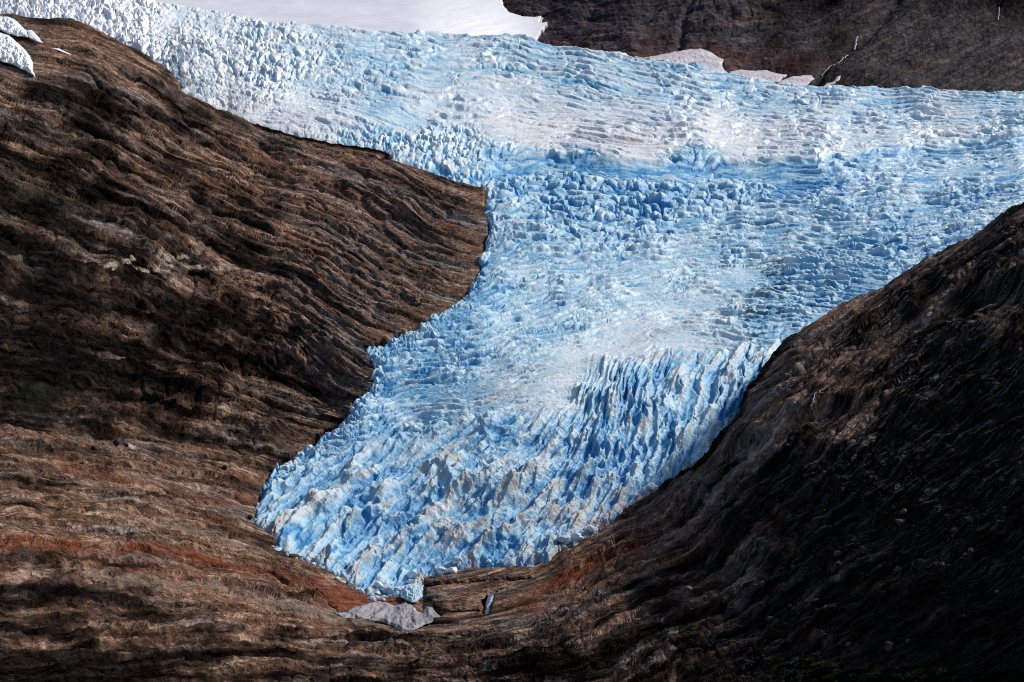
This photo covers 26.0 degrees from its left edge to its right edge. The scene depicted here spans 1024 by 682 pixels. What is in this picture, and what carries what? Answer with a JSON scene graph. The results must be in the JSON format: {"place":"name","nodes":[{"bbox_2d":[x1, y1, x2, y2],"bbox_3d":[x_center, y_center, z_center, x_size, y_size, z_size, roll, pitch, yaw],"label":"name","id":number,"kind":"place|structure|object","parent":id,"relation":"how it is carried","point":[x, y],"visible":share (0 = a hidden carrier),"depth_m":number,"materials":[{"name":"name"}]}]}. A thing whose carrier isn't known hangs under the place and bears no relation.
{"place":"outdoors","nodes":[
{"label":"outdoors","id":0,"kind":"place"},
{"bbox_2d":[155,0,547,39],"bbox_3d":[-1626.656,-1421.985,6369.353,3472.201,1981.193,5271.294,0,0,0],"label":"snowfield terrain","id":1,"kind":"structure","parent":0,"point":[481,17],"depth_m":4997.75,"materials":[{"name":"white snow"}]},
{"bbox_2d":[0,13,1023,681],"bbox_3d":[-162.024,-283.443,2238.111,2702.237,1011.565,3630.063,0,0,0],"label":"rock valley terrain","id":2,"kind":"object","parent":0,"point":[196,295],"visible":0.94,"depth_m":1476.30,"materials":[{"name":"brown stone"}]},
{"bbox_2d":[0,16,27,37],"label":"ice remnant","id":3,"kind":"object","parent":2,"relation":"on","point":[10,26],"visible":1,"depth_m":2689.79,"materials":[{"name":"white ice"}]},
{"bbox_2d":[0,32,34,75],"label":"ice remnant","id":4,"kind":"object","parent":2,"relation":"on","point":[13,52],"visible":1,"depth_m":2577.74,"materials":[{"name":"white ice"}]},
{"bbox_2d":[27,30,41,42],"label":"ice remnant","id":5,"kind":"object","parent":2,"relation":"on","point":[32,35],"visible":1,"depth_m":2684.27,"materials":[{"name":"white ice"}]},
{"bbox_2d":[53,48,70,54],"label":"snow patch","id":6,"kind":"object","parent":2,"relation":"on","point":[59,49],"visible":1,"depth_m":2668.95,"materials":[{"name":"white snow"}]},
{"bbox_2d":[91,446,108,450],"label":"boulder","id":7,"kind":"object","parent":2,"relation":"on","point":[96,448],"visible":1,"depth_m":1487.52,"materials":[{"name":"grey stone"}]},
{"bbox_2d":[113,438,118,445],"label":"boulder","id":8,"kind":"object","parent":2,"relation":"on","point":[116,441],"visible":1,"depth_m":1518.90,"materials":[{"name":"grey stone"}]},
{"bbox_2d":[317,585,394,611],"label":"rock slab","id":9,"kind":"object","parent":2,"relation":"on","point":[341,598],"visible":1,"depth_m":1448.92,"materials":[{"name":"brown stone"}]},
{"bbox_2d":[347,581,361,587],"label":"ice block","id":10,"kind":"structure","parent":9,"relation":"on","point":[351,584],"depth_m":1482.52,"materials":[{"name":"white ice"}]},
{"bbox_2d":[356,588,364,593],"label":"ice block","id":11,"kind":"structure","parent":9,"relation":"on","point":[360,590],"depth_m":1475.17,"materials":[{"name":"white ice"}]},
{"bbox_2d":[367,596,375,600],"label":"ice block","id":12,"kind":"structure","parent":9,"relation":"on","point":[372,598],"depth_m":1467.67,"materials":[{"name":"white ice"}]},
{"bbox_2d":[335,601,439,629],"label":"dead ice mass","id":13,"kind":"object","parent":2,"relation":"on","point":[404,615],"visible":1,"depth_m":1433.29,"materials":[{"name":"grey ice"}]},
{"bbox_2d":[425,580,511,610],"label":"rock slab","id":14,"kind":"object","parent":2,"relation":"on","point":[461,597],"visible":1,"depth_m":1490.03,"materials":[{"name":"brown stone"}]},
{"bbox_2d":[416,613,525,634],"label":"rock slab","id":15,"kind":"object","parent":2,"relation":"on","point":[446,629],"visible":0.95,"depth_m":1396.24,"materials":[{"name":"stone"}]},
{"bbox_2d":[423,565,536,584],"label":"rock slab","id":16,"kind":"object","parent":2,"relation":"on","point":[476,574],"visible":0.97,"depth_m":1531.62,"materials":[{"name":"stone"}]},
{"bbox_2d":[437,570,443,575],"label":"ice block","id":17,"kind":"structure","parent":16,"relation":"on","point":[440,572],"depth_m":1534.44,"materials":[{"name":"ice"}]},
{"bbox_2d":[447,567,457,572],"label":"ice block","id":18,"kind":"structure","parent":16,"relation":"on","point":[452,570],"depth_m":1541.23,"materials":[{"name":"white ice"}]},
{"bbox_2d":[484,593,494,613],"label":"waterfall","id":19,"kind":"structure","parent":2,"relation":"on","point":[489,601],"depth_m":1478.86,"materials":[{"name":"liquid"}]},
{"bbox_2d":[0,0,1023,597],"bbox_3d":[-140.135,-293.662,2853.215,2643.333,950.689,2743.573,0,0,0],"label":"glacier","id":20,"kind":"object","parent":2,"relation":"on","point":[674,256],"visible":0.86,"depth_m":2275.13,"materials":[{"name":"blue ice"}]},
{"bbox_2d":[373,580,382,587],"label":"ice block","id":21,"kind":"structure","parent":20,"relation":"on","point":[378,583],"depth_m":1499.61,"materials":[{"name":"white ice"}]},
{"bbox_2d":[380,584,389,593],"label":"ice block","id":22,"kind":"structure","parent":20,"relation":"on","point":[385,588],"depth_m":1499.05,"materials":[{"name":"ice"}]},
{"bbox_2d":[388,585,394,593],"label":"ice block","id":23,"kind":"structure","parent":20,"relation":"on","point":[391,590],"depth_m":1499.52,"materials":[{"name":"ice"}]},
{"bbox_2d":[399,583,423,602],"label":"ice serac","id":24,"kind":"object","parent":20,"relation":"on","point":[412,593],"visible":1,"depth_m":1490.64,"materials":[{"name":"white ice"}]},
{"bbox_2d":[407,571,417,578],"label":"ice block","id":25,"kind":"structure","parent":20,"relation":"on","point":[411,574],"depth_m":1525.56,"materials":[{"name":"blue ice"}]},
{"bbox_2d":[437,565,445,571],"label":"ice block","id":26,"kind":"structure","parent":20,"relation":"on","point":[441,568],"depth_m":1536.16,"materials":[{"name":"white ice"}]},
{"bbox_2d":[453,550,462,561],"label":"ice block","id":27,"kind":"structure","parent":20,"relation":"on","point":[457,558],"depth_m":1550.25,"materials":[{"name":"white ice"}]},
{"bbox_2d":[556,534,567,542],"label":"ice block","id":28,"kind":"structure","parent":20,"relation":"on","point":[563,538],"depth_m":1583.06,"materials":[{"name":"white ice"}]},
{"bbox_2d":[565,535,576,544],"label":"ice block","id":29,"kind":"structure","parent":20,"relation":"on","point":[569,540],"depth_m":1584.82,"materials":[{"name":"white ice"}]},
{"bbox_2d":[570,533,580,540],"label":"ice block","id":30,"kind":"structure","parent":20,"relation":"on","point":[575,536],"depth_m":1587.22,"materials":[{"name":"white ice"}]},
{"bbox_2d":[587,525,597,532],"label":"ice block","id":31,"kind":"structure","parent":20,"relation":"on","point":[592,529],"depth_m":1598.69,"materials":[{"name":"white ice"}]},
{"bbox_2d":[646,482,655,490],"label":"ice block","id":32,"kind":"structure","parent":20,"relation":"on","point":[649,485],"depth_m":1654.50,"materials":[{"name":"ice"}]},
{"bbox_2d":[757,581,764,586],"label":"boulder","id":33,"kind":"object","parent":2,"relation":"on","point":[761,583],"visible":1,"depth_m":1172.99,"materials":[{"name":"brown stone"}]},
{"bbox_2d":[833,550,840,556],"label":"boulder","id":34,"kind":"object","parent":2,"relation":"on","point":[836,553],"visible":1,"depth_m":1112.94,"materials":[{"name":"grey stone"}]},
{"bbox_2d":[832,668,843,674],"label":"shrub","id":35,"kind":"object","parent":2,"relation":"on","point":[837,670],"visible":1,"depth_m":937.79,"materials":[{"name":"green plant"}]},
{"bbox_2d":[885,641,893,650],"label":"boulder","id":36,"kind":"object","parent":2,"relation":"on","point":[888,645],"visible":1,"depth_m":928.36,"materials":[{"name":"grey stone"}]},
{"bbox_2d":[894,566,901,571],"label":"boulder","id":37,"kind":"object","parent":2,"relation":"on","point":[897,569],"visible":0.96,"depth_m":1019.56,"materials":[{"name":"stone"}]},
{"bbox_2d":[895,519,904,526],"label":"boulder","id":38,"kind":"object","parent":2,"relation":"on","point":[899,522],"visible":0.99,"depth_m":1080.58,"materials":[{"name":"grey stone"}]},
{"bbox_2d":[898,508,906,514],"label":"boulder","id":39,"kind":"object","parent":2,"relation":"on","point":[903,511],"visible":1,"depth_m":1088.33,"materials":[{"name":"stone"}]},
{"bbox_2d":[906,671,919,677],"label":"shrub","id":40,"kind":"object","parent":2,"relation":"on","point":[912,674],"visible":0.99,"depth_m":861.80,"materials":[{"name":"green plant"}]},
{"bbox_2d":[502,0,1023,92],"bbox_3d":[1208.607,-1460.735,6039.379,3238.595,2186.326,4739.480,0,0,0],"label":"mountain","id":41,"kind":"structure","parent":0,"point":[969,45],"depth_m":4783.33,"materials":[{"name":"brown stone"}]},
{"bbox_2d":[645,49,724,70],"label":"snow patch","id":42,"kind":"object","parent":41,"relation":"on","point":[707,59],"visible":0.56,"depth_m":4537.64,"materials":[{"name":"white snow"}]},
{"bbox_2d":[730,69,786,82],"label":"snow patch","id":43,"kind":"object","parent":41,"relation":"on","point":[774,77],"visible":0.53,"depth_m":4396.02,"materials":[{"name":"white snow"}]},
{"bbox_2d":[778,75,814,85],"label":"snow patch","id":44,"kind":"object","parent":41,"relation":"on","point":[802,80],"visible":0.58,"depth_m":4346.08,"materials":[{"name":"white snow"}]},
{"bbox_2d":[826,76,840,84],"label":"snow patch","id":45,"kind":"object","parent":41,"relation":"on","point":[836,80],"visible":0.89,"depth_m":4344.15,"materials":[{"name":"white snow"}]}
]}

